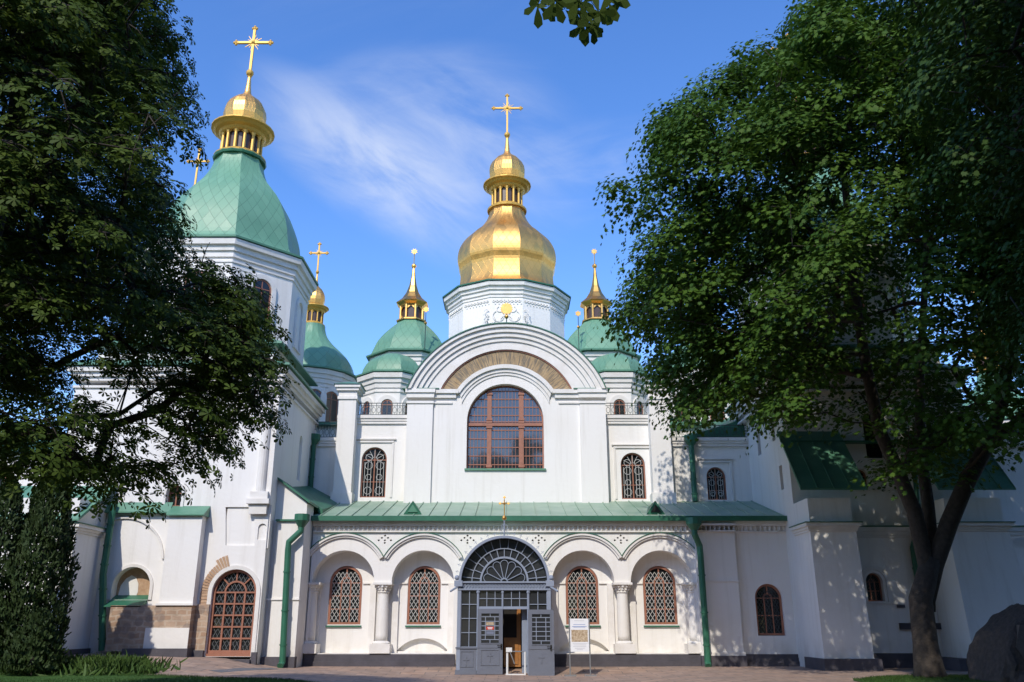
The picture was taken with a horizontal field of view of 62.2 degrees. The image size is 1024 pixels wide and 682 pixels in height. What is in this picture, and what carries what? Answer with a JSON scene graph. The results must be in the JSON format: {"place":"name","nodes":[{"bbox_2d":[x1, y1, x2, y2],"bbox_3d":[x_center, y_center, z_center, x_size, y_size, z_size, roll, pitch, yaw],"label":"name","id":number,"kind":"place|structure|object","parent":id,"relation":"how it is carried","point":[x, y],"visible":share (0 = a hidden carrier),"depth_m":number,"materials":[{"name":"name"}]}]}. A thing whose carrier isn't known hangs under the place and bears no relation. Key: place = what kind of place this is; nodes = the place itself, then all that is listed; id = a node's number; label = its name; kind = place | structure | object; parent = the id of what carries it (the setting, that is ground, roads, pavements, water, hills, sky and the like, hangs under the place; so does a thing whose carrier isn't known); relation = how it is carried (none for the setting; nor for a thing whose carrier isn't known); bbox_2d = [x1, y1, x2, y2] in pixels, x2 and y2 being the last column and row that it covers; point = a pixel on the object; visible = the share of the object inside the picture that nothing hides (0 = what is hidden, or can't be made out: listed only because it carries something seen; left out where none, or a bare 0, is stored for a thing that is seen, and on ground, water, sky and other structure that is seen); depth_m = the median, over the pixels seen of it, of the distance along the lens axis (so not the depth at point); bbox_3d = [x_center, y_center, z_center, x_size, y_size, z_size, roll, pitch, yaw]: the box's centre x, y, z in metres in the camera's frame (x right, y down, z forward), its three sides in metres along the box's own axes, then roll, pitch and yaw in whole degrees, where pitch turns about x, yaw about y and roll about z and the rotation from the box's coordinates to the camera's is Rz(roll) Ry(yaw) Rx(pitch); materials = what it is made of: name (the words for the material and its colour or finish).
{"place":"outdoors","nodes":[
{"label":"outdoors","id":0,"kind":"place"},
{"bbox_2d":[0,672,320,681],"bbox_3d":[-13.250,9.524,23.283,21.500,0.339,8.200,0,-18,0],"label":"lawn","id":1,"kind":"structure","parent":0,"point":[49,676],"depth_m":26.15,"materials":[{"name":"green plant"}]},
{"bbox_2d":[0,475,28,656],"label":"thuja tree","id":2,"kind":"object","parent":1,"relation":"on","point":[10,524],"visible":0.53,"depth_m":28.37,"materials":[{"name":"green plant"}]},
{"bbox_2d":[0,607,68,674],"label":"thuja tree","id":3,"kind":"object","parent":1,"relation":"on","point":[38,626],"visible":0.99,"depth_m":26.84,"materials":[{"name":"green plant"}]},
{"bbox_2d":[0,0,1023,432],"label":"sky","id":4,"kind":"structure","parent":0,"point":[388,134],"materials":[{"name":"blue"}]},
{"bbox_2d":[69,653,967,681],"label":"pavement","id":5,"kind":"structure","parent":0,"point":[199,666],"depth_m":30.34,"materials":[{"name":"stone"}]},
{"bbox_2d":[208,668,274,671],"bbox_3d":[-9.537,11.794,30.429,0.508,0.122,3.873,-5,-19,15],"label":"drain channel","id":6,"kind":"object","parent":5,"relation":"on","point":[233,669],"visible":1,"depth_m":30.02,"materials":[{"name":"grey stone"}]},
{"bbox_2d":[506,648,525,674],"bbox_3d":[0.146,12.230,32.374,0.772,0.988,0.238,0,-18,0],"label":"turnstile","id":7,"kind":"object","parent":5,"relation":"on","point":[508,650],"visible":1,"depth_m":32.38,"materials":[{"name":"white metal"}]},
{"bbox_2d":[564,618,596,675],"bbox_3d":[2.564,11.563,32.069,1.199,2.065,0.360,0,-18,0],"label":"sign stand","id":8,"kind":"object","parent":5,"relation":"on","point":[579,635],"visible":1,"depth_m":32.17,"materials":[{"name":"white"}]},
{"bbox_2d":[853,673,995,681],"bbox_3d":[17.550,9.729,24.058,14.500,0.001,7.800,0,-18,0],"label":"lawn","id":9,"kind":"structure","parent":0,"point":[958,680],"depth_m":25.52,"materials":[{"name":"green plant"}]},
{"bbox_2d":[966,603,1023,681],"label":"boulder","id":10,"kind":"object","parent":9,"relation":"on","point":[995,652],"visible":0.99,"depth_m":25.61,"materials":[{"name":"stone"}]},
{"bbox_3d":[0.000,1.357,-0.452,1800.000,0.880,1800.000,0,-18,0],"label":"ground","id":11,"kind":"structure","parent":0,"visible":0},
{"bbox_2d":[0,477,81,664],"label":"thuja tree","id":12,"kind":"object","parent":11,"relation":"on","point":[48,532],"visible":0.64,"depth_m":28.23,"materials":[{"name":"green plant"}]},
{"bbox_2d":[7,666,159,673],"bbox_3d":[-14.697,10.783,27.618,6.430,0.535,0.813,0,-18,0],"label":"flower bed","id":13,"kind":"object","parent":11,"relation":"on","point":[146,670],"visible":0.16,"depth_m":27.47,"materials":[{"name":"green plant"}]},
{"bbox_2d":[0,649,188,676],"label":"flower bed","id":14,"kind":"object","parent":11,"relation":"on","point":[93,664],"visible":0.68,"depth_m":27.52,"materials":[{"name":"green plant"}]},
{"bbox_2d":[0,0,630,528],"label":"chestnut tree","id":15,"kind":"object","parent":11,"relation":"on","point":[100,62],"visible":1,"depth_m":12.88,"materials":[{"name":"green plant"}]},
{"bbox_2d":[0,26,1023,675],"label":"cathedral","id":16,"kind":"structure","parent":11,"relation":"on","point":[492,478],"depth_m":36.09,"materials":[{"name":"white paint"}]},
{"bbox_2d":[168,486,181,505],"bbox_3d":[-13.783,6.391,34.869,0.620,0.878,0.140,0,-18,0],"label":"window","id":17,"kind":"structure","parent":16,"relation":"in","point":[177,502],"depth_m":34.85,"materials":[{"name":"glass"}]},
{"bbox_2d":[205,570,255,658],"bbox_3d":[-10.931,10.698,33.275,1.740,3.340,0.300,0,-18,0],"label":"glazed door","id":18,"kind":"structure","parent":16,"relation":"in","point":[234,593],"depth_m":33.27,"materials":[{"name":"glass"}]},
{"bbox_2d":[325,566,362,626],"bbox_3d":[-7.100,10.889,36.168,1.500,2.480,0.230,0,-18,0],"label":"window","id":19,"kind":"structure","parent":16,"relation":"in","point":[345,594],"depth_m":36.17,"materials":[{"name":"glass"}]},
{"bbox_2d":[360,448,386,496],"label":"window","id":20,"kind":"structure","parent":16,"relation":"in","point":[374,461],"depth_m":41.77,"materials":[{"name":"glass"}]},
{"bbox_2d":[405,566,440,626],"bbox_3d":[-3.750,10.889,36.168,1.500,2.480,0.230,0,-18,0],"label":"window","id":21,"kind":"structure","parent":16,"relation":"in","point":[424,583],"depth_m":36.17,"materials":[{"name":"glass"}]},
{"bbox_2d":[477,609,502,673],"bbox_3d":[-0.850,11.579,32.700,0.980,2.382,0.154,0,-18,0],"label":"entrance door","id":22,"kind":"structure","parent":16,"relation":"in","point":[490,621],"depth_m":32.74,"materials":[{"name":"grey paint"}]},
{"bbox_2d":[464,385,545,469],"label":"great window","id":23,"kind":"structure","parent":16,"relation":"in","point":[505,427],"depth_m":42.18,"materials":[{"name":"glass"}]},
{"bbox_2d":[504,609,520,666],"bbox_3d":[0.010,11.822,34.223,0.680,2.480,0.110,0,-18,0],"label":"wooden door","id":24,"kind":"structure","parent":16,"relation":"in","point":[512,617],"depth_m":34.17,"materials":[{"name":"brown wood"}]},
{"bbox_2d":[528,610,554,675],"bbox_3d":[1.115,11.506,32.355,0.990,2.402,0.154,0,-18,0],"label":"entrance door","id":25,"kind":"structure","parent":16,"relation":"in","point":[540,622],"depth_m":32.38,"materials":[{"name":"grey paint"}]},
{"bbox_2d":[565,566,600,626],"bbox_3d":[2.990,10.889,36.168,1.500,2.480,0.230,0,-18,0],"label":"window","id":26,"kind":"structure","parent":16,"relation":"in","point":[582,602],"depth_m":36.20,"materials":[{"name":"glass"}]},
{"bbox_2d":[621,453,645,498],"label":"window","id":27,"kind":"structure","parent":16,"relation":"in","point":[633,483],"depth_m":41.72,"materials":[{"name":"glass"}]},
{"bbox_2d":[643,566,679,626],"bbox_3d":[6.300,10.889,36.168,1.500,2.480,0.230,0,-18,0],"label":"window","id":28,"kind":"structure","parent":16,"relation":"in","point":[659,590],"depth_m":36.17,"materials":[{"name":"glass"}]},
{"bbox_2d":[707,467,726,499],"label":"window","id":29,"kind":"structure","parent":16,"relation":"in","point":[716,484],"depth_m":41.59,"materials":[{"name":"glass"}]},
{"bbox_2d":[755,584,784,634],"bbox_3d":[10.720,11.264,35.410,1.260,2.150,0.230,0,-18,0],"label":"window","id":30,"kind":"structure","parent":16,"relation":"in","point":[769,612],"depth_m":35.44,"materials":[{"name":"glass"}]},
{"bbox_2d":[859,470,866,484],"bbox_3d":[14.704,5.875,35.884,0.520,0.810,0.140,0,-18,0],"label":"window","id":31,"kind":"structure","parent":16,"relation":"in","point":[862,473],"depth_m":35.90,"materials":[{"name":"glass"}]},
{"bbox_2d":[866,573,882,600],"bbox_3d":[14.651,10.020,34.502,0.680,1.093,0.140,0,-18,0],"label":"window","id":32,"kind":"structure","parent":16,"relation":"in","point":[873,583],"depth_m":34.46,"materials":[{"name":"glass"}]},
{"bbox_2d":[591,0,1023,677],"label":"maple tree","id":33,"kind":"object","parent":11,"relation":"on","point":[783,128],"visible":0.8,"depth_m":28.09,"materials":[{"name":"green plant"}]},
{"bbox_2d":[866,0,1023,404],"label":"maple tree","id":34,"kind":"object","parent":11,"relation":"on","point":[957,66],"visible":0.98,"depth_m":18.46,"materials":[{"name":"green plant"}]}
]}

